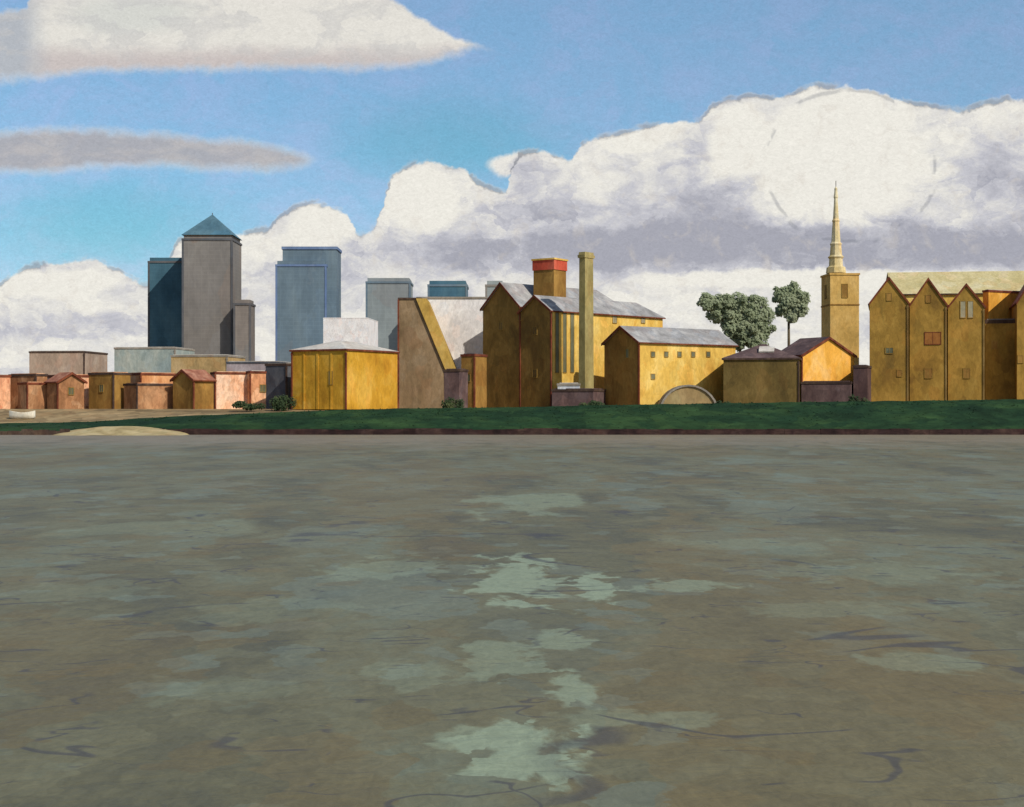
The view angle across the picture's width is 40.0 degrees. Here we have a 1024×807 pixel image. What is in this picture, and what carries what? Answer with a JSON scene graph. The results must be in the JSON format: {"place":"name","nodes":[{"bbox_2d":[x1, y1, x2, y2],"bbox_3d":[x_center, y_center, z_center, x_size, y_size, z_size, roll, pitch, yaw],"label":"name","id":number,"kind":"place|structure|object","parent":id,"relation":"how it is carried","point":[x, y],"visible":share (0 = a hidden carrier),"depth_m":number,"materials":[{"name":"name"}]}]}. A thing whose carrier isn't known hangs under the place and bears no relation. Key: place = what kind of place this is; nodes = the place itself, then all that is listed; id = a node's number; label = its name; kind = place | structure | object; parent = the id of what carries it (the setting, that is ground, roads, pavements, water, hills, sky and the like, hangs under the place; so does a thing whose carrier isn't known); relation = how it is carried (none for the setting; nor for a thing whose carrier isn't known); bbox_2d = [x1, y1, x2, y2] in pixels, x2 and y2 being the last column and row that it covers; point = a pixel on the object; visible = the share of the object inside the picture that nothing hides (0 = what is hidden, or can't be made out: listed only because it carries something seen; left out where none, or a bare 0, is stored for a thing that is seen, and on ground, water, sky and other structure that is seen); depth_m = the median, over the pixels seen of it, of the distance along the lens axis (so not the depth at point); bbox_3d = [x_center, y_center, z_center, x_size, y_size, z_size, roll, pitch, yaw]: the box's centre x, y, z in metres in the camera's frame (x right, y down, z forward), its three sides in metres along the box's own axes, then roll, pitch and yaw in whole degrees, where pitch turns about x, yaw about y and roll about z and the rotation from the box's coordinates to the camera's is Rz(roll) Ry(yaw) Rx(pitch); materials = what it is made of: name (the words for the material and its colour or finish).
{"place":"outdoors","nodes":[
{"label":"outdoors","id":0,"kind":"place"},
{"bbox_2d":[44,372,87,408],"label":"brick house","id":1,"kind":"structure","parent":0,"point":[65,390],"depth_m":250.67,"materials":[{"name":"paint"}]},
{"bbox_2d":[68,387,73,394],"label":"window","id":2,"kind":"structure","parent":1,"relation":"in","point":[70,389],"depth_m":250.97,"materials":[{"name":"glass"}]},
{"bbox_2d":[29,351,107,374],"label":"apartment block","id":3,"kind":"structure","parent":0,"point":[57,362],"depth_m":330.91,"materials":[{"name":"beige paint"}]},
{"bbox_2d":[54,426,188,435],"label":"beach","id":4,"kind":"structure","parent":0,"point":[127,430],"depth_m":222.87,"materials":[{"name":"beige sand"}]},
{"bbox_2d":[130,372,175,383],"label":"apartment block","id":5,"kind":"structure","parent":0,"point":[145,377],"depth_m":258.83,"materials":[{"name":"paint"}]},
{"bbox_2d":[114,347,194,372],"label":"apartment block","id":6,"kind":"structure","parent":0,"point":[141,359],"depth_m":330.85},
{"bbox_2d":[147,258,181,347],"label":"office tower","id":7,"kind":"structure","parent":0,"point":[164,302],"depth_m":1560.00,"materials":[{"name":"teal glass"}]},
{"bbox_2d":[170,369,216,408],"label":"brick house","id":8,"kind":"structure","parent":0,"point":[193,389],"depth_m":249.81,"materials":[{"name":"yellow paint"}]},
{"bbox_2d":[0,404,397,422],"bbox_3d":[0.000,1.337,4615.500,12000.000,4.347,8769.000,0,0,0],"label":"ground","id":9,"kind":"structure","parent":0,"point":[62,415],"depth_m":239.83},
{"bbox_2d":[0,374,10,408],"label":"apartment block","id":10,"kind":"structure","parent":9,"relation":"on","point":[4,391],"depth_m":253.66,"materials":[{"name":"orange paint"}]},
{"bbox_2d":[9,411,34,418],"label":"rowing boat","id":11,"kind":"object","parent":9,"relation":"on","point":[21,415],"visible":1,"depth_m":235.57,"materials":[{"name":"white wood"}]},
{"bbox_2d":[8,373,47,408],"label":"apartment block","id":12,"kind":"structure","parent":9,"relation":"on","point":[15,379],"depth_m":258.68,"materials":[{"name":"orange paint"}]},
{"bbox_2d":[17,382,46,408],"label":"apartment block","id":13,"kind":"structure","parent":9,"relation":"on","point":[32,395],"depth_m":251.26,"materials":[{"name":"orange paint"}]},
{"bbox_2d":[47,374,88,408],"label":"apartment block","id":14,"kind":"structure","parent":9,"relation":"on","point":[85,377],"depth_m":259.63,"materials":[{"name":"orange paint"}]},
{"bbox_2d":[88,372,130,408],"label":"apartment block","id":15,"kind":"structure","parent":9,"relation":"on","point":[106,390],"depth_m":253.49,"materials":[{"name":"paint"}]},
{"bbox_2d":[99,384,103,391],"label":"window","id":16,"kind":"structure","parent":15,"relation":"in","point":[101,386],"depth_m":253.56,"materials":[{"name":"grey glass"}]},
{"bbox_2d":[123,383,172,408],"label":"apartment block","id":17,"kind":"structure","parent":9,"relation":"on","point":[148,395],"depth_m":251.13,"materials":[{"name":"paint"}]},
{"bbox_2d":[210,371,246,408],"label":"apartment block","id":18,"kind":"structure","parent":9,"relation":"on","point":[230,388],"depth_m":253.21,"materials":[{"name":"paint"}]},
{"bbox_2d":[232,401,266,410],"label":"bush","id":19,"kind":"object","parent":9,"relation":"on","point":[243,405],"visible":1,"depth_m":239.51,"materials":[{"name":"green plant"}]},
{"bbox_2d":[269,395,289,410],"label":"bush","id":20,"kind":"object","parent":9,"relation":"on","point":[274,403],"visible":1,"depth_m":239.51,"materials":[{"name":"green plant"}]},
{"bbox_2d":[277,394,296,410],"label":"bush","id":21,"kind":"object","parent":9,"relation":"on","point":[283,401],"visible":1,"depth_m":239.54,"materials":[{"name":"green plant"}]},
{"bbox_2d":[289,341,399,408],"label":"brick warehouse","id":22,"kind":"structure","parent":9,"relation":"on","point":[342,375],"depth_m":241.99,"materials":[{"name":"yellow brick"}]},
{"bbox_2d":[328,371,332,384],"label":"window","id":23,"kind":"structure","parent":22,"relation":"in","point":[328,371],"depth_m":239.66,"materials":[{"name":"yellow glass"}]},
{"bbox_2d":[398,297,487,407],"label":"slanted building","id":24,"kind":"structure","parent":9,"relation":"on","point":[437,336],"depth_m":262.00,"materials":[{"name":"beige paint"}]},
{"bbox_2d":[557,383,580,388],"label":"site cabin","id":25,"kind":"object","parent":9,"relation":"on","point":[567,385],"visible":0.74,"depth_m":239.85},
{"bbox_2d":[551,388,605,405],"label":"yard shed","id":26,"kind":"structure","parent":9,"relation":"on","point":[570,397],"depth_m":239.49,"materials":[{"name":"purple paint"}]},
{"bbox_2d":[577,252,594,387],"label":"chimney stack","id":27,"kind":"object","parent":9,"relation":"on","point":[586,359],"visible":0.88,"depth_m":240.60,"materials":[{"name":"paint"}]},
{"bbox_2d":[579,400,604,404],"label":"bush","id":28,"kind":"object","parent":9,"relation":"on","point":[592,402],"visible":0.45,"depth_m":234.03,"materials":[{"name":"green plant"}]},
{"bbox_2d":[658,385,715,403],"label":"arched shed","id":29,"kind":"structure","parent":9,"relation":"on","point":[688,394],"depth_m":234.30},
{"bbox_2d":[696,291,776,351],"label":"tree","id":30,"kind":"object","parent":9,"relation":"on","point":[742,323],"visible":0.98,"depth_m":283.49,"materials":[{"name":"green plant"}]},
{"bbox_2d":[722,344,801,402],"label":"brick warehouse","id":31,"kind":"structure","parent":9,"relation":"on","point":[762,373],"depth_m":238.66,"materials":[{"name":"brown paint"}]},
{"bbox_2d":[772,280,810,345],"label":"tree","id":32,"kind":"object","parent":9,"relation":"on","point":[792,299],"visible":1,"depth_m":289.34,"materials":[{"name":"green plant"}]},
{"bbox_2d":[782,337,856,401],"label":"brick house","id":33,"kind":"structure","parent":9,"relation":"on","point":[827,359],"depth_m":246.10,"materials":[{"name":"orange paint"}]},
{"bbox_2d":[801,381,852,401],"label":"yard wall","id":34,"kind":"structure","parent":9,"relation":"on","point":[826,391],"depth_m":240.29,"materials":[{"name":"paint"}]},
{"bbox_2d":[848,394,868,401],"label":"bush","id":35,"kind":"object","parent":9,"relation":"on","point":[852,398],"visible":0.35,"depth_m":234.59,"materials":[{"name":"green plant"}]},
{"bbox_2d":[853,365,871,401],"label":"brick shed","id":36,"kind":"structure","parent":9,"relation":"on","point":[861,381],"depth_m":240.46,"materials":[{"name":"purple paint"}]},
{"bbox_2d":[909,278,948,400],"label":"gabled warehouse","id":37,"kind":"structure","parent":9,"relation":"on","point":[928,305],"depth_m":244.80,"materials":[{"name":"paint"}]},
{"bbox_2d":[925,294,931,302],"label":"window","id":38,"kind":"structure","parent":37,"relation":"in","point":[928,298],"depth_m":244.74,"materials":[{"name":"brown brick"}]},
{"bbox_2d":[924,368,932,378],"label":"window","id":39,"kind":"structure","parent":37,"relation":"in","point":[928,372],"depth_m":244.74,"materials":[{"name":"brown brick"}]},
{"bbox_2d":[985,319,1014,399],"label":"brick building","id":40,"kind":"structure","parent":9,"relation":"on","point":[999,359],"depth_m":247.87,"materials":[{"name":"brown paint"}]},
{"bbox_2d":[991,341,997,348],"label":"window","id":41,"kind":"structure","parent":40,"relation":"in","point":[994,344],"depth_m":248.05,"materials":[{"name":"brown brick"}]},
{"bbox_2d":[982,289,1019,319],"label":"rendered building","id":42,"kind":"structure","parent":40,"relation":"on","point":[997,303],"depth_m":255.17,"materials":[{"name":"paint"}]},
{"bbox_2d":[1009,285,1023,398],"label":"gabled warehouse","id":43,"kind":"structure","parent":9,"relation":"on","point":[1017,309],"depth_m":243.64,"materials":[{"name":"paint"}]},
{"bbox_2d":[1018,355,1023,362],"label":"window","id":44,"kind":"structure","parent":43,"relation":"in","point":[1020,357],"depth_m":243.49,"materials":[{"name":"brown brick"}]},
{"bbox_2d":[170,354,245,374],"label":"apartment block","id":45,"kind":"structure","parent":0,"point":[208,363],"depth_m":300.91,"materials":[{"name":"yellow paint"}]},
{"bbox_2d":[181,213,241,354],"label":"office tower","id":46,"kind":"structure","parent":0,"point":[211,268],"depth_m":1500.00,"materials":[{"name":"concrete"}]},
{"bbox_2d":[233,300,255,360],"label":"office tower","id":47,"kind":"structure","parent":0,"point":[244,328],"depth_m":1480.00,"materials":[{"name":"concrete"}]},
{"bbox_2d":[245,370,266,408],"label":"apartment block","id":48,"kind":"structure","parent":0,"point":[256,386],"depth_m":253.70,"materials":[{"name":"paint"}]},
{"bbox_2d":[259,384,265,391],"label":"window","id":49,"kind":"structure","parent":48,"relation":"in","point":[262,387],"depth_m":253.99,"materials":[{"name":"grey glass"}]},
{"bbox_2d":[226,361,290,371],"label":"apartment block","id":50,"kind":"structure","parent":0,"point":[239,366],"depth_m":290.99,"materials":[{"name":"grey paint"}]},
{"bbox_2d":[265,363,290,408],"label":"brick building","id":51,"kind":"structure","parent":0,"point":[278,378],"depth_m":253.01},
{"bbox_2d":[275,247,341,361],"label":"office tower","id":52,"kind":"structure","parent":0,"point":[307,290],"depth_m":1500.00,"materials":[{"name":"blue glass"}]},
{"bbox_2d":[323,318,377,346],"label":"office block","id":53,"kind":"structure","parent":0,"point":[362,330],"depth_m":901.23,"materials":[{"name":"concrete"}]},
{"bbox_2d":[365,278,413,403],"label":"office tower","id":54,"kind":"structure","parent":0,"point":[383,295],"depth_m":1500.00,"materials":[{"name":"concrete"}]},
{"bbox_2d":[427,281,468,296],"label":"office tower","id":55,"kind":"structure","parent":0,"point":[448,288],"depth_m":1450.00,"materials":[{"name":"teal glass"}]},
{"bbox_2d":[485,281,502,296],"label":"office tower","id":56,"kind":"structure","parent":0,"point":[490,286],"depth_m":1400.00,"materials":[{"name":"concrete"}]},
{"bbox_2d":[0,435,1023,806],"bbox_3d":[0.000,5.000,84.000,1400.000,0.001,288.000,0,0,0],"label":"water","id":57,"kind":"structure","parent":0,"point":[510,619],"depth_m":32.25,"materials":[{"name":"grey liquid"}]},
{"bbox_2d":[0,429,69,434],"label":"river wall","id":58,"kind":"structure","parent":57,"relation":"in","point":[34,432],"depth_m":223.62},
{"bbox_2d":[165,428,1023,434],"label":"river wall","id":59,"kind":"structure","parent":57,"relation":"in","point":[453,431],"depth_m":224.99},
{"bbox_2d":[0,399,1023,430],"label":"grass bank","id":60,"kind":"structure","parent":0,"point":[1004,419],"depth_m":227.74,"materials":[{"name":"green plant"}]},
{"bbox_2d":[441,397,463,407],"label":"bush","id":61,"kind":"object","parent":60,"relation":"on","point":[450,402],"visible":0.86,"depth_m":233.83,"materials":[{"name":"green plant"}]},
{"bbox_2d":[443,368,468,407],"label":"brick shed","id":62,"kind":"structure","parent":60,"relation":"on","point":[456,384],"depth_m":239.79,"materials":[{"name":"paint"}]},
{"bbox_2d":[460,353,487,407],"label":"brick shed","id":63,"kind":"structure","parent":60,"relation":"on","point":[475,364],"depth_m":242.88,"materials":[{"name":"orange paint"}]},
{"bbox_2d":[0,0,1023,373],"label":"sky","id":64,"kind":"structure","parent":0,"point":[690,147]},
{"bbox_2d":[480,258,665,407],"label":"brick warehouse","id":65,"kind":"structure","parent":0,"point":[531,341],"depth_m":253.53,"materials":[{"name":"yellow brick"}]},
{"bbox_2d":[498,322,502,329],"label":"window","id":66,"kind":"structure","parent":65,"relation":"in","point":[500,324],"depth_m":255.11,"materials":[{"name":"glass"}]},
{"bbox_2d":[532,326,536,334],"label":"window","id":67,"kind":"structure","parent":65,"relation":"in","point":[534,329],"depth_m":248.84,"materials":[{"name":"brick"}]},
{"bbox_2d":[532,369,536,377],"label":"window","id":68,"kind":"structure","parent":65,"relation":"in","point":[534,371],"depth_m":248.84,"materials":[{"name":"brick"}]},
{"bbox_2d":[555,312,558,372],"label":"window","id":69,"kind":"structure","parent":65,"relation":"in","point":[556,313],"depth_m":246.81,"materials":[{"name":"grey glass"}]},
{"bbox_2d":[562,312,566,372],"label":"window","id":70,"kind":"structure","parent":65,"relation":"in","point":[564,315],"depth_m":248.23,"materials":[{"name":"grey glass"}]},
{"bbox_2d":[570,313,573,372],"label":"window","id":71,"kind":"structure","parent":65,"relation":"in","point":[571,314],"depth_m":249.48,"materials":[{"name":"glass"}]},
{"bbox_2d":[612,316,616,323],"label":"window","id":72,"kind":"structure","parent":65,"relation":"in","point":[614,318],"depth_m":257.37,"materials":[{"name":"grey glass"}]},
{"bbox_2d":[601,326,738,404],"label":"brick hall","id":73,"kind":"structure","parent":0,"point":[647,365],"depth_m":242.94,"materials":[{"name":"yellow paint"}]},
{"bbox_2d":[625,349,628,357],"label":"window","id":74,"kind":"structure","parent":73,"relation":"in","point":[626,350],"depth_m":240.42,"materials":[{"name":"grey glass"}]},
{"bbox_2d":[664,351,668,356],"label":"window","id":75,"kind":"structure","parent":73,"relation":"in","point":[666,353],"depth_m":241.54,"materials":[{"name":"grey glass"}]},
{"bbox_2d":[677,351,681,356],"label":"window","id":76,"kind":"structure","parent":73,"relation":"in","point":[679,353],"depth_m":243.31,"materials":[{"name":"grey glass"}]},
{"bbox_2d":[706,351,710,356],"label":"window","id":77,"kind":"structure","parent":73,"relation":"in","point":[708,353],"depth_m":247.39,"materials":[{"name":"grey glass"}]},
{"bbox_2d":[820,187,859,364],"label":"church tower","id":78,"kind":"structure","parent":0,"point":[840,304],"depth_m":299.95,"materials":[{"name":"stone"}]},
{"bbox_2d":[824,285,826,298],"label":"window","id":79,"kind":"structure","parent":78,"relation":"in","point":[825,286],"depth_m":303.10,"materials":[{"name":"brown brick"}]},
{"bbox_2d":[841,284,847,297],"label":"window","id":80,"kind":"structure","parent":78,"relation":"in","point":[844,287],"depth_m":299.79,"materials":[{"name":"yellow brick"}]},
{"bbox_2d":[868,277,909,400],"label":"gabled warehouse","id":81,"kind":"structure","parent":0,"point":[888,305],"depth_m":244.83,"materials":[{"name":"paint"}]},
{"bbox_2d":[886,293,891,300],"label":"window","id":82,"kind":"structure","parent":81,"relation":"in","point":[888,295],"depth_m":244.80,"materials":[{"name":"brown brick"}]},
{"bbox_2d":[885,347,893,353],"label":"window","id":83,"kind":"structure","parent":81,"relation":"in","point":[888,350],"depth_m":244.74,"materials":[{"name":"grey glass"}]},
{"bbox_2d":[897,370,902,376],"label":"window","id":84,"kind":"structure","parent":81,"relation":"in","point":[899,372],"depth_m":244.32,"materials":[{"name":"brown brick"}]},
{"bbox_2d":[886,271,1023,304],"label":"roof","id":85,"kind":"structure","parent":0,"point":[947,285],"depth_m":275.58,"materials":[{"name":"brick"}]},
{"bbox_2d":[947,283,985,399],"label":"gabled warehouse","id":86,"kind":"structure","parent":0,"point":[966,307],"depth_m":244.78,"materials":[{"name":"yellow paint"}]},
{"bbox_2d":[960,301,965,317],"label":"window","id":87,"kind":"structure","parent":86,"relation":"in","point":[962,303],"depth_m":244.86,"materials":[{"name":"white glass"}]},
{"bbox_2d":[963,368,970,378],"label":"window","id":88,"kind":"structure","parent":86,"relation":"in","point":[966,371],"depth_m":244.68,"materials":[{"name":"brown brick"}]},
{"bbox_2d":[968,301,973,317],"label":"window","id":89,"kind":"structure","parent":86,"relation":"in","point":[970,303],"depth_m":244.50,"materials":[{"name":"white glass"}]}
]}

